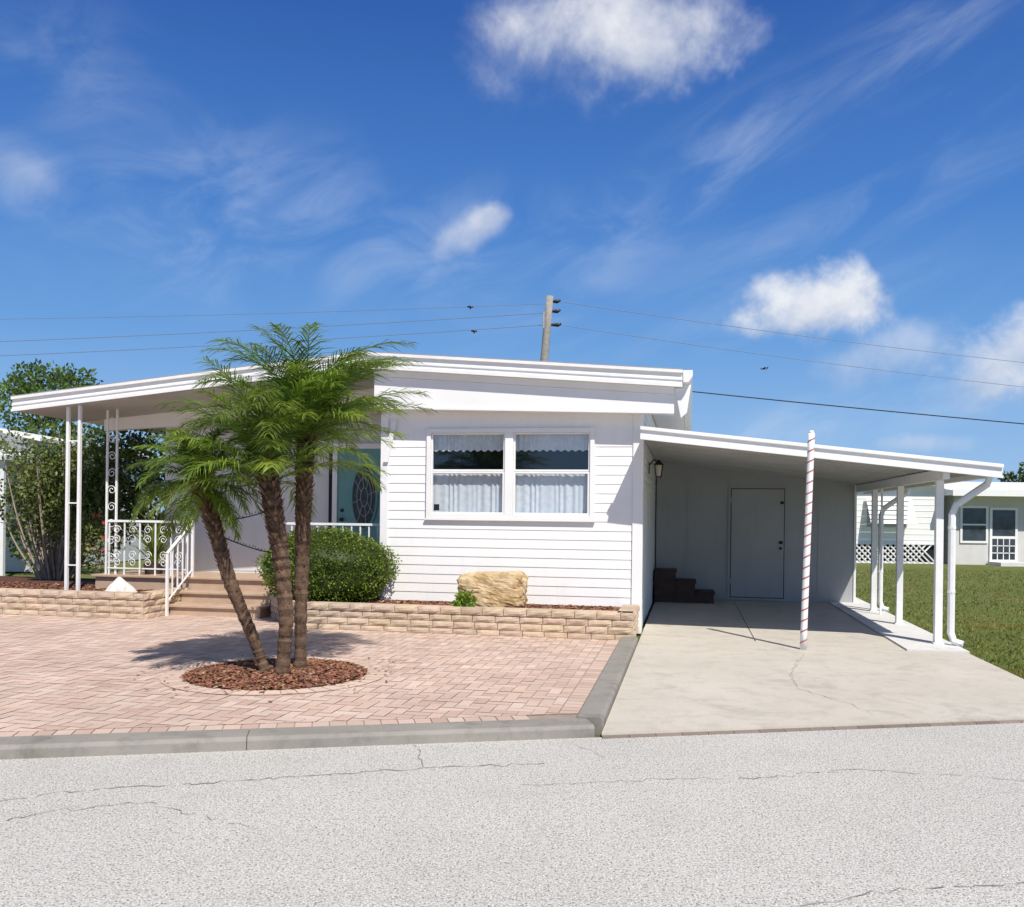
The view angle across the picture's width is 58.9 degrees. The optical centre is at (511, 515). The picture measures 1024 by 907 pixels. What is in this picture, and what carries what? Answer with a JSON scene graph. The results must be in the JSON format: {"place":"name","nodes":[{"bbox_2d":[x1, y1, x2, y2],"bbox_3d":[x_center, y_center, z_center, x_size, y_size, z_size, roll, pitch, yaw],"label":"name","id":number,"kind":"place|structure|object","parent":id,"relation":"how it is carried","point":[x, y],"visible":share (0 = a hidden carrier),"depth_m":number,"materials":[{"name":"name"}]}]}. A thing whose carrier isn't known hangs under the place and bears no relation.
{"place":"outdoors","nodes":[
{"label":"outdoors","id":0,"kind":"place"},
{"bbox_2d":[0,614,618,736],"bbox_3d":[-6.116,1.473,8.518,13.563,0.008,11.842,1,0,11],"label":"paver patio","id":1,"kind":"structure","parent":0,"point":[376,677],"depth_m":8.54,"materials":[{"name":"pink brick"}]},
{"bbox_2d":[0,587,187,619],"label":"retaining wall","id":2,"kind":"structure","parent":1,"relation":"on","point":[94,604],"depth_m":13.19,"materials":[{"name":"beige stone"}]},
{"bbox_2d":[133,653,394,702],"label":"mulch chips","id":3,"kind":"object","parent":1,"relation":"on","point":[266,680],"visible":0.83,"depth_m":8.49,"materials":[{"name":"brown wood"}]},
{"bbox_2d":[126,422,282,671],"bbox_3d":[-2.971,0.309,8.693,1.476,2.409,1.383,1,0,0],"label":"palm tree","id":4,"kind":"object","parent":3,"relation":"on","point":[208,500],"visible":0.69,"depth_m":8.62,"materials":[{"name":"green plant"}]},
{"bbox_2d":[219,510,262,522],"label":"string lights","id":5,"kind":"object","parent":4,"relation":"attached to","point":[245,517],"visible":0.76,"depth_m":8.64,"materials":[{"name":"black metal"}]},
{"bbox_2d":[142,356,398,674],"bbox_3d":[-2.244,0.071,8.595,2.341,2.874,2.323,1,0,0],"label":"palm tree","id":6,"kind":"object","parent":3,"relation":"on","point":[269,451],"visible":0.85,"depth_m":8.46,"materials":[{"name":"green plant"}]},
{"bbox_2d":[225,536,271,552],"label":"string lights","id":7,"kind":"object","parent":6,"relation":"attached to","point":[267,551],"visible":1,"depth_m":8.64,"materials":[{"name":"black metal"}]},
{"bbox_2d":[182,322,436,668],"bbox_3d":[-1.993,-0.204,8.904,2.534,3.420,2.341,1,0,-42],"label":"palm tree","id":8,"kind":"object","parent":3,"relation":"on","point":[340,376],"visible":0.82,"depth_m":8.72,"materials":[{"name":"green plant"}]},
{"bbox_2d":[270,594,639,640],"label":"retaining wall","id":9,"kind":"structure","parent":1,"relation":"on","point":[481,621],"depth_m":11.75,"materials":[{"name":"beige stone"}]},
{"bbox_2d":[0,723,1023,906],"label":"road","id":10,"kind":"structure","parent":0,"point":[931,816],"depth_m":4.71,"materials":[{"name":"grey asphalt"}]},
{"bbox_2d":[602,720,1023,738],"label":"driveway edging","id":11,"kind":"object","parent":10,"relation":"on","point":[805,729],"visible":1,"depth_m":6.87,"materials":[{"name":"grey concrete"}]},
{"bbox_2d":[0,0,1023,511],"label":"sky","id":12,"kind":"structure","parent":0,"point":[850,171],"materials":[{"name":"blue"}]},
{"bbox_2d":[5,512,1023,736],"bbox_3d":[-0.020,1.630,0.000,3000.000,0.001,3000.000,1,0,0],"label":"ground","id":13,"kind":"structure","parent":0,"point":[85,572],"depth_m":20.15,"materials":[{"name":"green plant"}]},
{"bbox_2d":[0,358,105,443],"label":"tree","id":14,"kind":"object","parent":13,"relation":"on","point":[68,380],"visible":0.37,"depth_m":26.73,"materials":[{"name":"green plant"}]},
{"bbox_2d":[5,438,122,570],"bbox_3d":[-11.904,-0.226,23.305,4.489,3.512,2.498,1,0,27],"label":"shrub","id":15,"kind":"object","parent":13,"relation":"on","point":[15,550],"visible":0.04,"depth_m":22.70,"materials":[{"name":"green plant"}]},
{"bbox_2d":[0,576,158,591],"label":"planting bed","id":16,"kind":"object","parent":13,"relation":"on","point":[72,581],"visible":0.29,"depth_m":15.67,"materials":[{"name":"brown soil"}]},
{"bbox_2d":[0,426,133,579],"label":"shrub","id":17,"kind":"object","parent":16,"relation":"on","point":[45,506],"visible":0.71,"depth_m":16.16,"materials":[{"name":"green plant"}]},
{"bbox_2d":[69,506,132,573],"bbox_3d":[-6.896,0.476,15.227,0.988,1.369,0.818,1,0,-29],"label":"flowering shrub","id":18,"kind":"object","parent":16,"relation":"on","point":[88,549],"visible":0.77,"depth_m":15.15,"materials":[{"name":"green plant"}]},
{"bbox_2d":[61,428,165,562],"bbox_3d":[-6.920,-0.239,16.422,2.050,2.939,2.002,1,0,0],"label":"shrub","id":19,"kind":"object","parent":16,"relation":"on","point":[127,486],"visible":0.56,"depth_m":16.02,"materials":[{"name":"green plant"}]},
{"bbox_2d":[105,577,136,591],"bbox_3d":[-5.867,1.054,13.595,0.539,0.270,0.405,1,0,11],"label":"white rock","id":20,"kind":"object","parent":16,"relation":"on","point":[118,584],"visible":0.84,"depth_m":13.52,"materials":[{"name":"white stone"}]},
{"bbox_2d":[0,428,160,575],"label":"mobile home","id":21,"kind":"object","parent":13,"relation":"on","point":[8,563],"visible":0.11,"depth_m":23.30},
{"bbox_2d":[0,636,637,759],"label":"curb","id":22,"kind":"structure","parent":13,"relation":"on","point":[589,720],"depth_m":6.27,"materials":[{"name":"concrete"}]},
{"bbox_2d":[11,351,692,633],"bbox_3d":[-1.652,-0.369,18.119,10.240,3.897,10.620,1,0,11],"label":"mobile home","id":23,"kind":"object","parent":13,"relation":"on","point":[540,476],"visible":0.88,"depth_m":12.97,"materials":[{"name":"white metal"}]},
{"bbox_2d":[113,502,197,573],"bbox_3d":[-5.825,0.339,14.639,1.254,1.210,1.380,1,0,0],"label":"spiky plant","id":24,"kind":"object","parent":23,"relation":"on","point":[159,545],"visible":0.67,"depth_m":14.62,"materials":[{"name":"green plant"}]},
{"bbox_2d":[337,449,380,545],"bbox_3d":[-2.397,-0.044,14.723,0.920,2.090,0.110,1,0,11],"label":"front door","id":25,"kind":"structure","parent":23,"relation":"in","point":[358,502],"depth_m":14.73,"materials":[{"name":"teal glass"}]},
{"bbox_2d":[424,428,594,521],"bbox_3d":[-0.010,-0.600,12.965,2.550,1.600,0.412,1,0,11],"label":"window","id":26,"kind":"structure","parent":23,"relation":"in","point":[474,474],"depth_m":12.89,"materials":[{"name":"white glass"}]},
{"bbox_2d":[649,459,663,476],"bbox_3d":[2.257,-0.740,14.210,0.230,0.284,0.150,1,0,11],"label":"wall lantern","id":27,"kind":"object","parent":23,"relation":"attached to","point":[658,465],"depth_m":14.16,"materials":[{"name":"black metal"}]},
{"bbox_2d":[640,426,1003,647],"bbox_3d":[4.578,0.254,15.411,4.360,2.750,8.350,1,0,11],"label":"carport","id":28,"kind":"object","parent":23,"relation":"attached to","point":[873,473],"visible":0.87,"depth_m":12.25,"materials":[{"name":"white paint"}]},
{"bbox_2d":[327,598,620,633],"bbox_3d":[-1.007,1.413,12.600,5.300,0.350,1.400,1,0,11],"label":"planting bed","id":29,"kind":"object","parent":13,"relation":"on","point":[436,603],"visible":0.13,"depth_m":12.62,"materials":[{"name":"brown wood"}]},
{"bbox_2d":[252,526,402,602],"bbox_3d":[-2.604,0.717,12.837,2.074,1.194,1.340,1,0,0],"label":"round bush","id":30,"kind":"object","parent":29,"relation":"on","point":[344,566],"visible":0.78,"depth_m":12.48,"materials":[{"name":"green plant"}]},
{"bbox_2d":[450,589,476,606],"bbox_3d":[-0.635,1.123,11.968,0.372,0.318,0.296,1,0,11],"label":"plant","id":31,"kind":"object","parent":29,"relation":"on","point":[466,600],"visible":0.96,"depth_m":11.93,"materials":[{"name":"green plant"}]},
{"bbox_2d":[457,571,527,607],"bbox_3d":[-0.264,0.995,12.235,0.931,0.504,0.550,1,0,11],"label":"boulder","id":32,"kind":"object","parent":29,"relation":"on","point":[499,589],"visible":0.78,"depth_m":11.98,"materials":[{"name":"beige stone"}]},
{"bbox_2d":[540,295,560,360],"bbox_3d":[1.177,-3.492,35.917,1.460,10.444,0.505,1,0,5],"label":"utility pole","id":33,"kind":"object","parent":13,"relation":"on","point":[547,319],"visible":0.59,"depth_m":35.87,"materials":[{"name":"grey wood"}]},
{"bbox_2d":[0,313,540,341],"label":"power line","id":34,"kind":"object","parent":33,"relation":"attached to","point":[269,329],"visible":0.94,"depth_m":35.99,"materials":[{"name":"grey metal"}]},
{"bbox_2d":[0,325,540,355],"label":"power line","id":35,"kind":"object","parent":33,"relation":"attached to","point":[270,342],"visible":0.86,"depth_m":35.99,"materials":[{"name":"grey metal"}]},
{"bbox_2d":[29,304,533,318],"bbox_3d":[-13.980,-8.056,36.001,30.650,1.083,0.019,1,0,0],"label":"power line","id":36,"kind":"object","parent":33,"relation":"attached to","point":[275,313],"visible":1,"depth_m":35.99,"materials":[{"name":"grey metal"}]},
{"bbox_2d":[561,325,1021,386],"bbox_3d":[19.700,-6.291,39.999,36.536,2.124,0.023,1,0,-13],"label":"power line","id":37,"kind":"object","parent":33,"relation":"attached to","point":[786,357],"visible":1,"depth_m":38.16,"materials":[{"name":"grey metal"}]},
{"bbox_2d":[560,301,1023,362],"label":"power line","id":38,"kind":"object","parent":33,"relation":"attached to","point":[785,333],"visible":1,"depth_m":38.14,"materials":[{"name":"grey metal"}]},
{"bbox_2d":[656,463,856,602],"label":"storage shed","id":39,"kind":"structure","parent":13,"relation":"on","point":[728,535],"depth_m":17.28,"materials":[{"name":"white paint"}]},
{"bbox_2d":[729,489,783,597],"bbox_3d":[4.651,0.527,17.257,0.995,2.060,0.084,1,0,11],"label":"door","id":40,"kind":"structure","parent":39,"relation":"in","point":[757,515],"depth_m":17.27,"materials":[{"name":"white metal"}]},
{"bbox_2d":[829,597,969,653],"bbox_3d":[5.879,1.657,14.856,0.700,0.070,8.135,1,0,11],"label":"pale driveway strip","id":41,"kind":"object","parent":13,"relation":"on","point":[907,636],"visible":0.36,"depth_m":12.82,"materials":[{"name":"concrete"}]},
{"bbox_2d":[856,483,948,563],"bbox_3d":[13.548,0.240,39.815,5.300,3.110,12.970,1,0,0],"label":"mobile home","id":42,"kind":"object","parent":13,"relation":"on","point":[919,507],"visible":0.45,"depth_m":34.00,"materials":[{"name":"white"}]},
{"bbox_2d":[867,501,907,526],"bbox_3d":[14.052,-0.079,33.978,1.500,1.000,0.017,1,0,0],"label":"window","id":43,"kind":"structure","parent":42,"relation":"in","point":[868,518],"depth_m":33.97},
{"bbox_2d":[943,482,1023,566],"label":"mobile home","id":44,"kind":"object","parent":13,"relation":"on","point":[990,525],"visible":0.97,"depth_m":33.97,"materials":[{"name":"white paint"}]},
{"bbox_2d":[960,506,987,542],"bbox_3d":[17.297,0.336,33.973,1.040,1.390,0.046,1,0,0],"label":"window","id":45,"kind":"structure","parent":44,"relation":"in","point":[973,519],"depth_m":33.97,"materials":[{"name":"glass"}]},
{"bbox_2d":[989,507,1017,561],"bbox_3d":[18.393,0.724,33.968,1.040,2.040,0.057,1,0,0],"label":"screen door","id":46,"kind":"structure","parent":44,"relation":"in","point":[1003,522],"depth_m":33.96,"materials":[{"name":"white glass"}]},
{"bbox_2d":[998,469,1023,481],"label":"tree","id":47,"kind":"object","parent":13,"relation":"on","point":[1009,476],"visible":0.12,"depth_m":60.03,"materials":[{"name":"green plant"}]},
{"bbox_2d":[1013,462,1023,481],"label":"tree","id":48,"kind":"object","parent":13,"relation":"on","point":[1021,469],"visible":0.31,"depth_m":58.46,"materials":[{"name":"green plant"}]},
{"bbox_2d":[602,600,1023,734],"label":"driveway","id":49,"kind":"structure","parent":0,"point":[723,665],"depth_m":8.98,"materials":[{"name":"concrete"}]},
{"bbox_2d":[654,568,714,603],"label":"wooden steps","id":50,"kind":"structure","parent":49,"relation":"on","point":[670,586],"depth_m":16.76,"materials":[{"name":"brown wood"}]},
{"bbox_2d":[800,430,814,649],"bbox_3d":[3.558,0.295,10.930,0.148,2.638,0.083,1,0,0],"label":"striped pole","id":51,"kind":"object","parent":49,"relation":"on","point":[807,540],"visible":1,"depth_m":10.90,"materials":[{"name":"white metal"}]},
{"bbox_2d":[692,391,1023,423],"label":"power line","id":52,"kind":"object","parent":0,"point":[856,408],"visible":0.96,"depth_m":22.53,"materials":[{"name":"black metal"}]},
{"bbox_2d":[856,568,1023,678],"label":"lawn grass","id":53,"kind":"structure","parent":0,"point":[1009,666],"depth_m":15.88,"materials":[{"name":"green plant"}]}
]}

